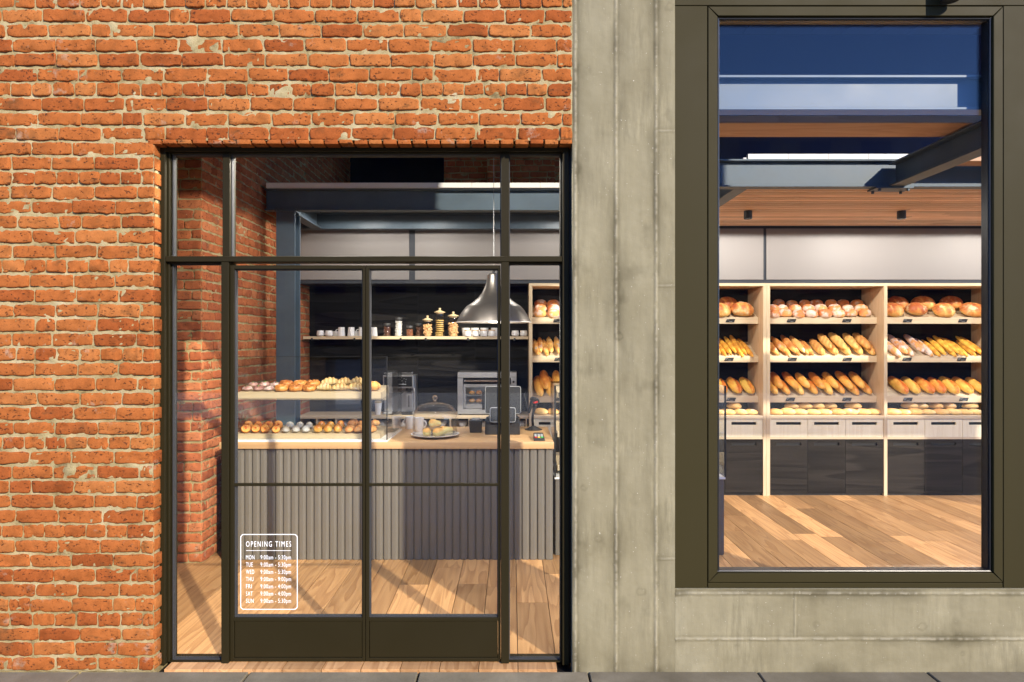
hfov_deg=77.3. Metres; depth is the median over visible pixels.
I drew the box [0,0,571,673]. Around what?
brick facade
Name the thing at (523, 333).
espresso cup
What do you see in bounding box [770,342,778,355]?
pointed roll
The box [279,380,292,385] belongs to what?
nut ring
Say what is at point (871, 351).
ridged roll
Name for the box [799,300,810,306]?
floury bun
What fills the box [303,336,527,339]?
wall shelf
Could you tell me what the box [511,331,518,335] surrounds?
espresso cup
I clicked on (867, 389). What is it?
golden loaf
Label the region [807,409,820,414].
oval roll
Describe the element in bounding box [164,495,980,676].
shop floor
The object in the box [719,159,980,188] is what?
steel beam
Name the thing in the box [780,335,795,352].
pointed roll
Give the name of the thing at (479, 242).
wall panel
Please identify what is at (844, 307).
floury bun
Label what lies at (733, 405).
oval roll
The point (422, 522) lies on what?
serving counter
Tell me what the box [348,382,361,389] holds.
pale croissant
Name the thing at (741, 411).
oval roll
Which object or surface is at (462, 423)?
bowl
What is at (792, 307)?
floury bun
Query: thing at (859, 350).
ridged roll
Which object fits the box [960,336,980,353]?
bread stick
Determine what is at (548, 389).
golden loaf
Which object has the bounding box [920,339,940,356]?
bread stick
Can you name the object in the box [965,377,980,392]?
split loaf
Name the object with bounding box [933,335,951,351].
bread stick
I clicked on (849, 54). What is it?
shop end wall
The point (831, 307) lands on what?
floury bun
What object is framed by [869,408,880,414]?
oval roll
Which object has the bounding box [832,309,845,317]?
floury bun
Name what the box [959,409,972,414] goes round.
oval roll
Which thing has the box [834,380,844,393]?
golden loaf
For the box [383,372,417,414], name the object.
coffee machine
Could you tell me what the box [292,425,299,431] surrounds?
powdered bun
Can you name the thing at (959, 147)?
steel beam
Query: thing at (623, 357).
concrete pillar
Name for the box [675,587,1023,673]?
concrete plinth
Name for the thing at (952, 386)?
split loaf
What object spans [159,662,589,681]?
pavement bed
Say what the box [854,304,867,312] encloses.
floury bun
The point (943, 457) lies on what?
cupboard door
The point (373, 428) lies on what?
brown roll
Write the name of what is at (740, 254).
wall panel
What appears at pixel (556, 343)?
pointed roll
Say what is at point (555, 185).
mezzanine edge
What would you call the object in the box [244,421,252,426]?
swirl pastry
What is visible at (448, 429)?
pale roll
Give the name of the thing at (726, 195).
steel beam
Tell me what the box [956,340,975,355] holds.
bread stick
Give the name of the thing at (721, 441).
cupboard door
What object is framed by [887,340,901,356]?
floury baguette
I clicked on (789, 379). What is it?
golden loaf
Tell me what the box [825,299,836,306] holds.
floury bun
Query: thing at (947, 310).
round loaf
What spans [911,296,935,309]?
round loaf
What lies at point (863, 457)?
cupboard door
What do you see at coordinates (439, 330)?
wooden lidded jar
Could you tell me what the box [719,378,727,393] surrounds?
split loaf
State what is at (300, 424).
powdered bun
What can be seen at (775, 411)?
oval roll
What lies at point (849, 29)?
ceiling
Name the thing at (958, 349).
bread stick
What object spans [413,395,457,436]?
glass dome
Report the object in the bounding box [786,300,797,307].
floury bun
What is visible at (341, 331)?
mug
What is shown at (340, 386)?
pale croissant
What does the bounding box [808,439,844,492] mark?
cupboard door
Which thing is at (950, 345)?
bread stick
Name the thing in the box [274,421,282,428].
swirl pastry
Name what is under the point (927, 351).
floury baguette
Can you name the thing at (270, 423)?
swirl pastry
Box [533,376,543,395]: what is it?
golden loaf
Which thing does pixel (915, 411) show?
oval roll
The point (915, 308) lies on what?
round loaf
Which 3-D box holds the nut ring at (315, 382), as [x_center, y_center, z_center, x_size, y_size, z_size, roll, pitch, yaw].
[-1.573,0.331,5.065,0.109,0.047,0.109,0,8,2]
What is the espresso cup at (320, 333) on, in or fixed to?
on the wall shelf at (406, 337)
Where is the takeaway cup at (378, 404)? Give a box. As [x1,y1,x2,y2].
[374,401,381,414]
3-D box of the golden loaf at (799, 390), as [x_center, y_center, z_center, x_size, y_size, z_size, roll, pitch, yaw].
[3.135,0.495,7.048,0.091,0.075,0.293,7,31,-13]
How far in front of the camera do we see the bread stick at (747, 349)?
7.01 m
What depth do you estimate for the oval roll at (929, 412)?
6.87 m
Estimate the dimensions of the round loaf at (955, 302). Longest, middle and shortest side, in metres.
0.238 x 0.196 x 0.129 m
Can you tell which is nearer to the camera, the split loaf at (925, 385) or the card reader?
the card reader
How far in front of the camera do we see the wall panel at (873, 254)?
6.80 m
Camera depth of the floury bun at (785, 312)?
6.92 m
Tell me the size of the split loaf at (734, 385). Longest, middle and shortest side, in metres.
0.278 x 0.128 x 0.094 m
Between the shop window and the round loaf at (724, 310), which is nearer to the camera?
the shop window
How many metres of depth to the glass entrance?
3.27 m
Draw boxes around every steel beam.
[265,188,558,211]
[295,212,321,228]
[300,212,558,229]
[719,75,980,114]
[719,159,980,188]
[719,189,746,206]
[889,120,980,185]
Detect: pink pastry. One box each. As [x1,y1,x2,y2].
[242,385,252,390]
[248,381,257,386]
[253,385,263,390]
[259,381,269,385]
[264,385,273,390]
[270,381,278,386]
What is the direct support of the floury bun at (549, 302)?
on the bread shelf at (746, 454)
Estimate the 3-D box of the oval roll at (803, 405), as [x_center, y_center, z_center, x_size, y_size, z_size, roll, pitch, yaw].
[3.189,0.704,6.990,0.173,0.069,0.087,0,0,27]
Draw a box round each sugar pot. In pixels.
[464,330,470,335]
[472,330,478,335]
[480,330,486,335]
[488,330,494,335]
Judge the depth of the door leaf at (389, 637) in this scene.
3.27 m
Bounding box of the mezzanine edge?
[266,154,907,187]
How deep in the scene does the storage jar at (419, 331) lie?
7.07 m
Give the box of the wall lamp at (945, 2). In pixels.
[940,0,958,4]
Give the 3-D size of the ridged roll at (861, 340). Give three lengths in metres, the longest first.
0.310 x 0.101 x 0.086 m
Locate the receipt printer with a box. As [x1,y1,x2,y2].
[469,418,482,432]
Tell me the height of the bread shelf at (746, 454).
2.258 m
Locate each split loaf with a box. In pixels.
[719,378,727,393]
[726,377,741,393]
[739,377,754,393]
[887,376,908,393]
[901,376,920,393]
[914,377,934,393]
[927,377,946,393]
[938,376,959,393]
[951,377,973,393]
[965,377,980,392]
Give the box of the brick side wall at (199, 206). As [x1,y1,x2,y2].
[177,158,350,562]
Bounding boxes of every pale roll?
[423,428,430,435]
[429,419,441,426]
[433,428,444,435]
[440,426,452,432]
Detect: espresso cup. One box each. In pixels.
[317,331,323,335]
[325,331,332,335]
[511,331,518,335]
[520,331,527,335]
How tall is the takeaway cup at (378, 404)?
0.150 m
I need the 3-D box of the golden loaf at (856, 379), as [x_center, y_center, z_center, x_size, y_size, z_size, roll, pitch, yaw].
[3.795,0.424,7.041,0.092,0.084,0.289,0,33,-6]
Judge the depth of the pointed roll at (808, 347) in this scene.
7.00 m
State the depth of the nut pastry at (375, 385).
4.93 m
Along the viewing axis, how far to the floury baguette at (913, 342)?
7.03 m
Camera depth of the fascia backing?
6.81 m
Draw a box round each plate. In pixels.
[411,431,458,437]
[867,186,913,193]
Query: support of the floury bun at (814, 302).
on the bread shelf at (883, 453)
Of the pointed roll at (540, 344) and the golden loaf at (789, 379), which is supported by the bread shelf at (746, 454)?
the pointed roll at (540, 344)
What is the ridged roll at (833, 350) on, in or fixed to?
on the bread shelf at (883, 453)
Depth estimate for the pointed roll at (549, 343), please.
7.01 m
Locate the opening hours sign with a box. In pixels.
[240,534,297,609]
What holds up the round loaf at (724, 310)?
on the bread shelf at (746, 454)
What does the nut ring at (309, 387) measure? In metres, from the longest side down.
0.108 x 0.106 x 0.046 m
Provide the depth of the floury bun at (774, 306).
7.01 m
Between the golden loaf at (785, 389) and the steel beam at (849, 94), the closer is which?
the steel beam at (849, 94)
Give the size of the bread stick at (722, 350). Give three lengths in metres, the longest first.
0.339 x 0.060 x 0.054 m
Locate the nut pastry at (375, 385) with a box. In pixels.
[371,381,380,390]
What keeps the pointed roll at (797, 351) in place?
on the bread shelf at (883, 453)
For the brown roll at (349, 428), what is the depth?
4.89 m
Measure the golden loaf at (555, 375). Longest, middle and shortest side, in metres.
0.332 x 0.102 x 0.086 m
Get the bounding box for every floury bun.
[534,299,546,305]
[534,304,546,310]
[534,309,545,316]
[547,300,558,305]
[547,304,558,310]
[547,309,558,317]
[770,304,778,310]
[770,309,779,317]
[772,299,784,305]
[778,304,787,309]
[779,309,791,316]
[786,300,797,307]
[788,304,801,311]
[792,309,804,317]
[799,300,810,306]
[801,304,814,311]
[805,309,817,317]
[810,300,822,305]
[814,304,826,311]
[818,309,832,317]
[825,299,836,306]
[828,304,840,310]
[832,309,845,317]
[837,299,849,306]
[841,305,853,310]
[845,308,856,316]
[850,300,863,306]
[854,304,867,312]
[858,308,871,316]
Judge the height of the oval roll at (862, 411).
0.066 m
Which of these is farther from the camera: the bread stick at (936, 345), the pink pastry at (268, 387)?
the bread stick at (936, 345)
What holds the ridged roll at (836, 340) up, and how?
on the ridged roll at (846, 351)
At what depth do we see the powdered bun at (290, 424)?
5.03 m
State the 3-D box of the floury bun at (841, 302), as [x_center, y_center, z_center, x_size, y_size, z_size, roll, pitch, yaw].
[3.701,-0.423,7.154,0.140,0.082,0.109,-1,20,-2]
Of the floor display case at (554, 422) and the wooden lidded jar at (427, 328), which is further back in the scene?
the wooden lidded jar at (427, 328)
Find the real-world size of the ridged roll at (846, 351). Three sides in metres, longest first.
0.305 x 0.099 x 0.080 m
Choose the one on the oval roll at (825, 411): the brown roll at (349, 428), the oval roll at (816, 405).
the oval roll at (816, 405)
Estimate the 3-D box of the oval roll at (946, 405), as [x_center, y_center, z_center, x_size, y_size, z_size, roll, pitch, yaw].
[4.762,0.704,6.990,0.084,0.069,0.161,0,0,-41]
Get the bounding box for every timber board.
[719,116,980,136]
[957,156,980,165]
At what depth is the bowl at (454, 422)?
7.02 m
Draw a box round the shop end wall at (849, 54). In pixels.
[350,35,980,182]
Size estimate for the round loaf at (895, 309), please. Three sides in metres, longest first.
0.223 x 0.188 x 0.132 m
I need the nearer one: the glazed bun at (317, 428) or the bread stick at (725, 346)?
the glazed bun at (317, 428)
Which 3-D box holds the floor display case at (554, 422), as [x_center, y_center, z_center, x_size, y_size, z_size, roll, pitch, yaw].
[0.981,0.992,5.198,1.316,1.300,0.604,0,0,0]
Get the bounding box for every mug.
[335,327,344,335]
[347,327,354,335]
[356,327,361,335]
[371,327,377,335]
[402,416,414,428]
[414,417,426,430]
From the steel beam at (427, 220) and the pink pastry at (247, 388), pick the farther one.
the steel beam at (427, 220)
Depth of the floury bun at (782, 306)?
7.02 m
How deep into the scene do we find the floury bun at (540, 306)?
7.02 m
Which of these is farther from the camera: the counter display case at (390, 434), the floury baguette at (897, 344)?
the floury baguette at (897, 344)
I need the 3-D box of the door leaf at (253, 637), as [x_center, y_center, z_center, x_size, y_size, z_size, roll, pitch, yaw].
[-1.096,0.625,3.293,0.691,2.025,0.044,0,0,0]
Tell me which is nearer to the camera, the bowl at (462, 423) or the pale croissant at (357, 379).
the pale croissant at (357, 379)
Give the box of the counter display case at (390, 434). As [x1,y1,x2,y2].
[238,355,401,441]
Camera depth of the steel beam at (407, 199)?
5.88 m
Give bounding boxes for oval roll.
[535,408,547,414]
[726,409,735,414]
[727,402,741,408]
[734,409,747,414]
[746,409,757,414]
[770,408,782,414]
[780,408,795,414]
[784,403,798,408]
[794,409,807,414]
[797,402,812,408]
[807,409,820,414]
[810,402,824,408]
[817,409,831,414]
[823,402,836,408]
[830,408,845,414]
[843,408,858,414]
[844,402,861,408]
[856,408,871,414]
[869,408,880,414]
[887,408,901,414]
[899,409,910,414]
[900,402,918,408]
[907,408,923,414]
[916,402,928,408]
[923,409,935,414]
[927,402,943,408]
[934,409,950,414]
[941,402,956,408]
[947,408,961,414]
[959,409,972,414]
[961,403,978,408]
[969,409,980,414]
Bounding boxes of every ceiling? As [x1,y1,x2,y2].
[719,25,980,34]
[719,189,980,225]
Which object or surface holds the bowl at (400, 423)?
on the back counter at (314, 418)
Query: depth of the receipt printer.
5.28 m
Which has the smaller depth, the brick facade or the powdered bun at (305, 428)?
the brick facade
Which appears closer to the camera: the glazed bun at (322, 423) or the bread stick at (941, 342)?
the glazed bun at (322, 423)
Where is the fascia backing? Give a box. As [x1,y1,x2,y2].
[300,226,980,285]
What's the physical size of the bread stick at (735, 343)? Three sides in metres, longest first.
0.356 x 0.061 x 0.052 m
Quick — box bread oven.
[458,371,515,414]
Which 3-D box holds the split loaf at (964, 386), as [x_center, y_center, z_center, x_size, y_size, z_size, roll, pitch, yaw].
[4.967,0.483,7.051,0.126,0.094,0.285,-2,33,-10]
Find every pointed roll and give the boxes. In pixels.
[532,339,539,355]
[537,337,542,352]
[542,339,548,355]
[546,337,553,352]
[554,336,558,353]
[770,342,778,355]
[771,336,784,351]
[779,340,790,355]
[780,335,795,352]
[789,336,804,352]
[791,341,799,354]
[799,339,813,355]
[801,342,808,354]
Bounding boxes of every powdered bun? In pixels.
[282,425,289,431]
[286,422,293,427]
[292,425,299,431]
[296,422,303,427]
[302,425,309,431]
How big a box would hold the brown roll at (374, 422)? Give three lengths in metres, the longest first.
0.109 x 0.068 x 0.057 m
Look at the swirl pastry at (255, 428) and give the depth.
4.90 m
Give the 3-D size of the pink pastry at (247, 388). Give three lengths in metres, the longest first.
0.076 x 0.073 x 0.042 m
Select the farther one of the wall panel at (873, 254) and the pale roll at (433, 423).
the wall panel at (873, 254)
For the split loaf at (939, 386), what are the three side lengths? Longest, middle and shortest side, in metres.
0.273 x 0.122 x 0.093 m
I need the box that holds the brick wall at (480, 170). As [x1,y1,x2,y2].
[444,158,558,182]
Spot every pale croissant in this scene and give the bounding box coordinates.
[316,383,331,389]
[321,377,337,384]
[332,382,348,389]
[337,377,350,384]
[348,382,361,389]
[350,377,361,383]
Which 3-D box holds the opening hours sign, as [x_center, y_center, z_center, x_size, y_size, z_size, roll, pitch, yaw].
[-1.248,1.186,3.288,0.295,0.389,0.001,0,0,0]
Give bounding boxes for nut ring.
[275,384,288,391]
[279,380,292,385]
[288,383,303,391]
[293,380,306,384]
[302,384,316,391]
[306,379,320,385]
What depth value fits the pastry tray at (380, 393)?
4.88 m
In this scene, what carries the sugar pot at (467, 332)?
on the wall shelf at (406, 337)
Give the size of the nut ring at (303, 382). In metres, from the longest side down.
0.110 x 0.108 x 0.046 m
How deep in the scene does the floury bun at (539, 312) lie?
6.92 m
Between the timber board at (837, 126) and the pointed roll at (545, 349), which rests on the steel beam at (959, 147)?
the timber board at (837, 126)
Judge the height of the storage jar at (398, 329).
0.205 m
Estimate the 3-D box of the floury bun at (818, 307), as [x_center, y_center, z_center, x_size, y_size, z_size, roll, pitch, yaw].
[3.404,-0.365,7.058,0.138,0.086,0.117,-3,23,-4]
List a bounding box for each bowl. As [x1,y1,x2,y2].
[379,420,385,425]
[398,420,405,426]
[439,420,446,426]
[452,419,458,425]
[458,420,467,426]
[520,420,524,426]
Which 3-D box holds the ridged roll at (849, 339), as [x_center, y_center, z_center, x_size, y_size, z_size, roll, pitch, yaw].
[3.724,-0.007,7.043,0.099,0.084,0.304,10,31,-10]
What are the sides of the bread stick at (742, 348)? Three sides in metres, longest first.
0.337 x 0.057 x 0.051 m
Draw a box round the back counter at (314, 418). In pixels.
[300,411,528,426]
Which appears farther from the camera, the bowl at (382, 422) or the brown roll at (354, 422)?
the bowl at (382, 422)
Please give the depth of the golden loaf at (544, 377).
6.99 m
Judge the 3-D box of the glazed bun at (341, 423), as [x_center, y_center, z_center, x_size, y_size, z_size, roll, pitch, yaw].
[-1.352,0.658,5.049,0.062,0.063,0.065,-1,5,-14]
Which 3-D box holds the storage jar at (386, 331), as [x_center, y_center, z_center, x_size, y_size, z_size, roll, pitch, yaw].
[-1.377,-0.123,7.050,0.080,0.142,0.080,0,0,0]
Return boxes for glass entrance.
[159,146,570,664]
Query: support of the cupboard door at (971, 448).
in the bread shelf at (883, 453)
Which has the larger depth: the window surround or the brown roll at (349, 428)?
the brown roll at (349, 428)
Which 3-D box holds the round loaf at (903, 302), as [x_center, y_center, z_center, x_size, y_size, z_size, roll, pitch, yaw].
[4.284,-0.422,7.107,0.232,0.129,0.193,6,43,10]
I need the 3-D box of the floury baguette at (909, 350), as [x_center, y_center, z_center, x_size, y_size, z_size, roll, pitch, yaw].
[4.327,0.062,7.056,0.078,0.065,0.355,-2,32,-1]
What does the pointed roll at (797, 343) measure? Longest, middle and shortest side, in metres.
0.343 x 0.083 x 0.069 m
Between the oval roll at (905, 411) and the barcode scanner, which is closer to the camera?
the barcode scanner
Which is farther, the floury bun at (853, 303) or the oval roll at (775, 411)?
the floury bun at (853, 303)
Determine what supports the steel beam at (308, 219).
on the steel column at (287, 291)
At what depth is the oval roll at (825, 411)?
6.87 m
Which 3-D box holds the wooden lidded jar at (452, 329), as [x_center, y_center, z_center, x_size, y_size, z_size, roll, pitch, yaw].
[-0.646,-0.185,7.040,0.124,0.276,0.124,0,0,0]
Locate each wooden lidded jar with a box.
[423,316,431,336]
[434,308,444,335]
[448,312,458,335]
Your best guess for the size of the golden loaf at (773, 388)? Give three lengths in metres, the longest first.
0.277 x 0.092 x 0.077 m
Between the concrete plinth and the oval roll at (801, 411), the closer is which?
the concrete plinth
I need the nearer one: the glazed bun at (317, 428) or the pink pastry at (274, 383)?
the glazed bun at (317, 428)
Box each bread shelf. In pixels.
[528,283,766,495]
[767,283,980,495]
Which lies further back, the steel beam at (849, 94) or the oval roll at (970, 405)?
the oval roll at (970, 405)
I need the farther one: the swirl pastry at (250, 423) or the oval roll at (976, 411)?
the oval roll at (976, 411)
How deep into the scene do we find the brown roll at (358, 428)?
4.89 m
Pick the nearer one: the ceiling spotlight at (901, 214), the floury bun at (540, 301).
the ceiling spotlight at (901, 214)
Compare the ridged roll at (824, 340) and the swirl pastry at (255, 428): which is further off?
the ridged roll at (824, 340)
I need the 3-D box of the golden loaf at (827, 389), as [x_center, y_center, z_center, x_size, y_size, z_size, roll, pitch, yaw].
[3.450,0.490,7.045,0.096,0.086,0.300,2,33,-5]
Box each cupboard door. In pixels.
[719,439,724,492]
[725,439,762,492]
[770,439,807,492]
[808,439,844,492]
[845,439,882,492]
[887,439,924,492]
[925,439,961,492]
[962,439,980,492]
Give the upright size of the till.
0.383 m
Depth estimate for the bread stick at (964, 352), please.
6.98 m
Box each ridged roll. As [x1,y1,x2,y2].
[809,339,824,354]
[817,333,831,348]
[823,342,838,354]
[828,332,846,348]
[836,344,850,354]
[842,333,857,348]
[850,343,862,354]
[852,333,870,348]
[862,345,875,354]
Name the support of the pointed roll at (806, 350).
on the bread shelf at (883, 453)
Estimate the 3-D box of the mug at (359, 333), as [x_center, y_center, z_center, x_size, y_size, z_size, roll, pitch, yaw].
[-1.655,-0.102,7.035,0.101,0.099,0.084,0,0,34]
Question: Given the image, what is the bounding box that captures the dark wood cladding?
[309,286,527,410]
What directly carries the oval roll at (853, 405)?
on the oval roll at (862, 411)
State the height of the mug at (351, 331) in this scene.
0.099 m
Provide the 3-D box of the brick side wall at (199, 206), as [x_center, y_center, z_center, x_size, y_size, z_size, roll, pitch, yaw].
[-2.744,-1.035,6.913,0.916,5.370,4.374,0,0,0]
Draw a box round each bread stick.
[719,338,731,354]
[719,343,725,355]
[724,337,735,352]
[729,335,740,352]
[736,339,746,354]
[737,339,752,356]
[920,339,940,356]
[927,337,945,354]
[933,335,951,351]
[935,340,956,356]
[939,337,958,353]
[944,338,963,355]
[948,339,967,356]
[955,336,975,350]
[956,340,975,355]
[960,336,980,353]
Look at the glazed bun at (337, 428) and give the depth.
4.89 m
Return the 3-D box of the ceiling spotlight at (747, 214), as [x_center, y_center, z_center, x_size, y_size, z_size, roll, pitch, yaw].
[2.209,-1.179,5.990,0.076,0.073,0.076,0,0,0]
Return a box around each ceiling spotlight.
[744,210,751,219]
[897,210,905,219]
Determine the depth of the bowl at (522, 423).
6.94 m
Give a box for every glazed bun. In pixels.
[313,424,321,431]
[318,421,324,427]
[323,424,331,431]
[333,424,341,431]
[337,420,344,427]
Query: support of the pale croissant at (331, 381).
on the pastry tray at (380, 393)
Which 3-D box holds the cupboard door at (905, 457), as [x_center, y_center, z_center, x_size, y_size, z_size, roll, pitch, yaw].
[4.187,1.331,6.828,0.397,0.573,0.048,0,0,0]
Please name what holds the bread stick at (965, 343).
on the bread shelf at (883, 453)
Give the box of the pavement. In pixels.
[0,672,1023,681]
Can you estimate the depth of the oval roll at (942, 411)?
6.87 m
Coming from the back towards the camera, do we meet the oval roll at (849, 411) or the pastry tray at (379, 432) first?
the oval roll at (849, 411)
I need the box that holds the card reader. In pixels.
[533,433,544,440]
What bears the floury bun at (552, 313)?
on the bread shelf at (746, 454)
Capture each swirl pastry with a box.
[241,424,250,432]
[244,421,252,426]
[251,424,260,432]
[261,424,269,432]
[265,421,272,428]
[271,425,279,432]
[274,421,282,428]
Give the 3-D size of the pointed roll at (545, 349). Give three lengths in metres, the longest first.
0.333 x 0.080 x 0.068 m
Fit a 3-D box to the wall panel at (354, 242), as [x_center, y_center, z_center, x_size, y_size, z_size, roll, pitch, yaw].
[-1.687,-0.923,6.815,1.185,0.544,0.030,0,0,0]
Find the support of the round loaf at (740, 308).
on the bread shelf at (746, 454)
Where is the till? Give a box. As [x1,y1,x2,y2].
[482,386,520,434]
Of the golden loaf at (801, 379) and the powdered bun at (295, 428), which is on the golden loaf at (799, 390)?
the golden loaf at (801, 379)
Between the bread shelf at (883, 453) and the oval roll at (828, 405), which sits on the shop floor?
the bread shelf at (883, 453)
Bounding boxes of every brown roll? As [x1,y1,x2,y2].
[345,425,354,431]
[347,419,357,426]
[353,425,361,432]
[371,419,379,425]
[371,425,376,431]
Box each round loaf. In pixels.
[719,297,736,306]
[719,303,730,316]
[730,301,753,315]
[887,296,908,309]
[887,303,903,316]
[905,302,927,314]
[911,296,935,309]
[932,303,954,317]
[939,296,962,308]
[959,302,980,316]
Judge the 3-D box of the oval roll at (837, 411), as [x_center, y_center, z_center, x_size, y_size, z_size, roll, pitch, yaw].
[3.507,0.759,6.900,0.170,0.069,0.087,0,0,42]
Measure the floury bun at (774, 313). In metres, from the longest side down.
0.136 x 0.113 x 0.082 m
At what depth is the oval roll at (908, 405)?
6.96 m
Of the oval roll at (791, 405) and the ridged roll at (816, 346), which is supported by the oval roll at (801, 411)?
the oval roll at (791, 405)
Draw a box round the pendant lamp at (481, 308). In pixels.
[456,158,530,323]
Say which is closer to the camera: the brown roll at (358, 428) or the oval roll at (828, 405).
the brown roll at (358, 428)
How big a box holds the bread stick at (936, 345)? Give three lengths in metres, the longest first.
0.363 x 0.062 x 0.058 m
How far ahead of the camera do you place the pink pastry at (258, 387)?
4.92 m
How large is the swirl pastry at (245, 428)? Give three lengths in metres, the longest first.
0.075 x 0.068 x 0.039 m
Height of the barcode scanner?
0.308 m
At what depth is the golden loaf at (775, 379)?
7.00 m
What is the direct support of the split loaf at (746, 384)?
on the bread shelf at (746, 454)
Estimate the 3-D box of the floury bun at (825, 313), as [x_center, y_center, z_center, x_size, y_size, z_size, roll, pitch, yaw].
[3.405,-0.299,6.951,0.149,0.114,0.088,-1,-44,-2]
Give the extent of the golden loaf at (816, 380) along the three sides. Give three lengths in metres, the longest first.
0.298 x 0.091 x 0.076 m
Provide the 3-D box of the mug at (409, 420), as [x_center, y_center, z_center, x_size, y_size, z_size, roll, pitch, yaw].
[-0.884,0.705,5.524,0.095,0.105,0.083,0,0,37]
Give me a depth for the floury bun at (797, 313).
6.92 m
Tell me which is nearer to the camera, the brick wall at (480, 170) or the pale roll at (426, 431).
the pale roll at (426, 431)
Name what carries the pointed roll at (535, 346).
on the bread shelf at (746, 454)
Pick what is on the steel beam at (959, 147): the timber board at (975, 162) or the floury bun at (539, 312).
the timber board at (975, 162)
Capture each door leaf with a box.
[230,265,365,660]
[366,265,500,660]
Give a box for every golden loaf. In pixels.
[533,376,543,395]
[539,370,548,388]
[545,376,551,395]
[552,370,558,380]
[770,372,782,387]
[770,379,777,393]
[780,379,789,394]
[782,371,797,388]
[795,373,809,387]
[795,380,803,394]
[806,378,817,393]
[808,372,824,388]
[820,377,832,394]
[822,372,837,388]
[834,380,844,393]
[835,371,852,388]
[844,383,859,394]
[848,372,864,387]
[859,381,871,393]
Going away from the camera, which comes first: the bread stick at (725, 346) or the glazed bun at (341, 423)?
the glazed bun at (341, 423)
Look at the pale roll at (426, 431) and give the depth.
5.01 m
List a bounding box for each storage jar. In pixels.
[383,323,390,335]
[395,318,401,335]
[406,326,412,335]
[416,323,422,335]
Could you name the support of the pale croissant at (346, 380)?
on the pastry tray at (380, 393)
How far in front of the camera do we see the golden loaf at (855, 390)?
6.95 m
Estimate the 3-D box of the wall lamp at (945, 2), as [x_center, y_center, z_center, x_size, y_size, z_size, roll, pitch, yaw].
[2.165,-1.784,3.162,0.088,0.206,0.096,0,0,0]
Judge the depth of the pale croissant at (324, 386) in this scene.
4.93 m
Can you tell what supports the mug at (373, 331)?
on the wall shelf at (406, 337)
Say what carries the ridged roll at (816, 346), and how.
on the bread shelf at (883, 453)
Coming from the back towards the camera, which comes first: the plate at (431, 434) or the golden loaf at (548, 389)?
the golden loaf at (548, 389)
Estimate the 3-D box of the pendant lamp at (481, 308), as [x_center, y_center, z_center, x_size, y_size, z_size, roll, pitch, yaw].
[-0.143,-1.936,5.000,0.589,3.585,0.589,0,0,0]
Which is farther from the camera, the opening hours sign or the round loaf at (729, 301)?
the round loaf at (729, 301)
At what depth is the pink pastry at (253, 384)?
5.05 m
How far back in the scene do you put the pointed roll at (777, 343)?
7.01 m
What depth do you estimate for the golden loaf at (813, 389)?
6.98 m
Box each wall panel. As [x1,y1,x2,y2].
[300,230,408,279]
[415,230,558,279]
[719,229,762,279]
[766,229,980,279]
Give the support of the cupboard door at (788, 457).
in the bread shelf at (883, 453)
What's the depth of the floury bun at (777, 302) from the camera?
7.12 m
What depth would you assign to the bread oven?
6.88 m
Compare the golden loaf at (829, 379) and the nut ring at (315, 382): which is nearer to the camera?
the nut ring at (315, 382)
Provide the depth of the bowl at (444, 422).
6.95 m
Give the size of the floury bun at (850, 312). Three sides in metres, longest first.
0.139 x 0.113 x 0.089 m
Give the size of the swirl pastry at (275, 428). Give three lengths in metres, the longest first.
0.065 x 0.058 x 0.036 m
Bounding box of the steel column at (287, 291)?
[275,210,301,425]
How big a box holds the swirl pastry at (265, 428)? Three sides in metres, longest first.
0.065 x 0.064 x 0.036 m
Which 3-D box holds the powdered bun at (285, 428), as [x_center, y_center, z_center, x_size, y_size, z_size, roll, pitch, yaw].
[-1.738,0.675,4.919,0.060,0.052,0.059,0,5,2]
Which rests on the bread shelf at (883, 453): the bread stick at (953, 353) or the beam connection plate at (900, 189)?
the bread stick at (953, 353)
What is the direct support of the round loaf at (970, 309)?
on the bread shelf at (883, 453)
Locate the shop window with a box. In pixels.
[707,7,1002,587]
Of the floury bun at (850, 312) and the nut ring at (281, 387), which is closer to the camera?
the nut ring at (281, 387)
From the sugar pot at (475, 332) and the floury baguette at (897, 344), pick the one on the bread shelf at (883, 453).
the floury baguette at (897, 344)
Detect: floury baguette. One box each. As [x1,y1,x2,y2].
[887,334,907,353]
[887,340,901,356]
[896,338,913,355]
[903,334,923,351]
[914,338,932,355]
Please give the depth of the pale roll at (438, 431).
5.00 m
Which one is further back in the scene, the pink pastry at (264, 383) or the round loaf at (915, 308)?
the round loaf at (915, 308)
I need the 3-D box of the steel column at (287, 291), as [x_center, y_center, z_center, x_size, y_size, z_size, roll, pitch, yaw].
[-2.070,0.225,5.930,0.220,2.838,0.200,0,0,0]
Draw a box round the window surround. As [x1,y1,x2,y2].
[675,0,1023,587]
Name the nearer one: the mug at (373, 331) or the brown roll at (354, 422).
the brown roll at (354, 422)
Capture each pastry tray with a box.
[238,385,388,398]
[238,426,385,438]
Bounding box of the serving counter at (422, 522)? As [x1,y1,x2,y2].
[219,427,553,559]
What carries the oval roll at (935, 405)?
on the oval roll at (942, 411)
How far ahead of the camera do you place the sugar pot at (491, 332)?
6.97 m
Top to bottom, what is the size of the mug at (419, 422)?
0.110 m
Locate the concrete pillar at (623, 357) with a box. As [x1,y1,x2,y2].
[570,0,674,676]
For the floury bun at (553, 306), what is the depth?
7.02 m
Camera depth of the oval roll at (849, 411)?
6.86 m
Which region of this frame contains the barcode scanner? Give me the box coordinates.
[524,393,541,430]
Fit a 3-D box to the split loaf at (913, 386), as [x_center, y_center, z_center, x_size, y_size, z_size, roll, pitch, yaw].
[4.395,0.482,7.052,0.129,0.097,0.288,8,31,-12]
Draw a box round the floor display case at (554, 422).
[550,381,725,554]

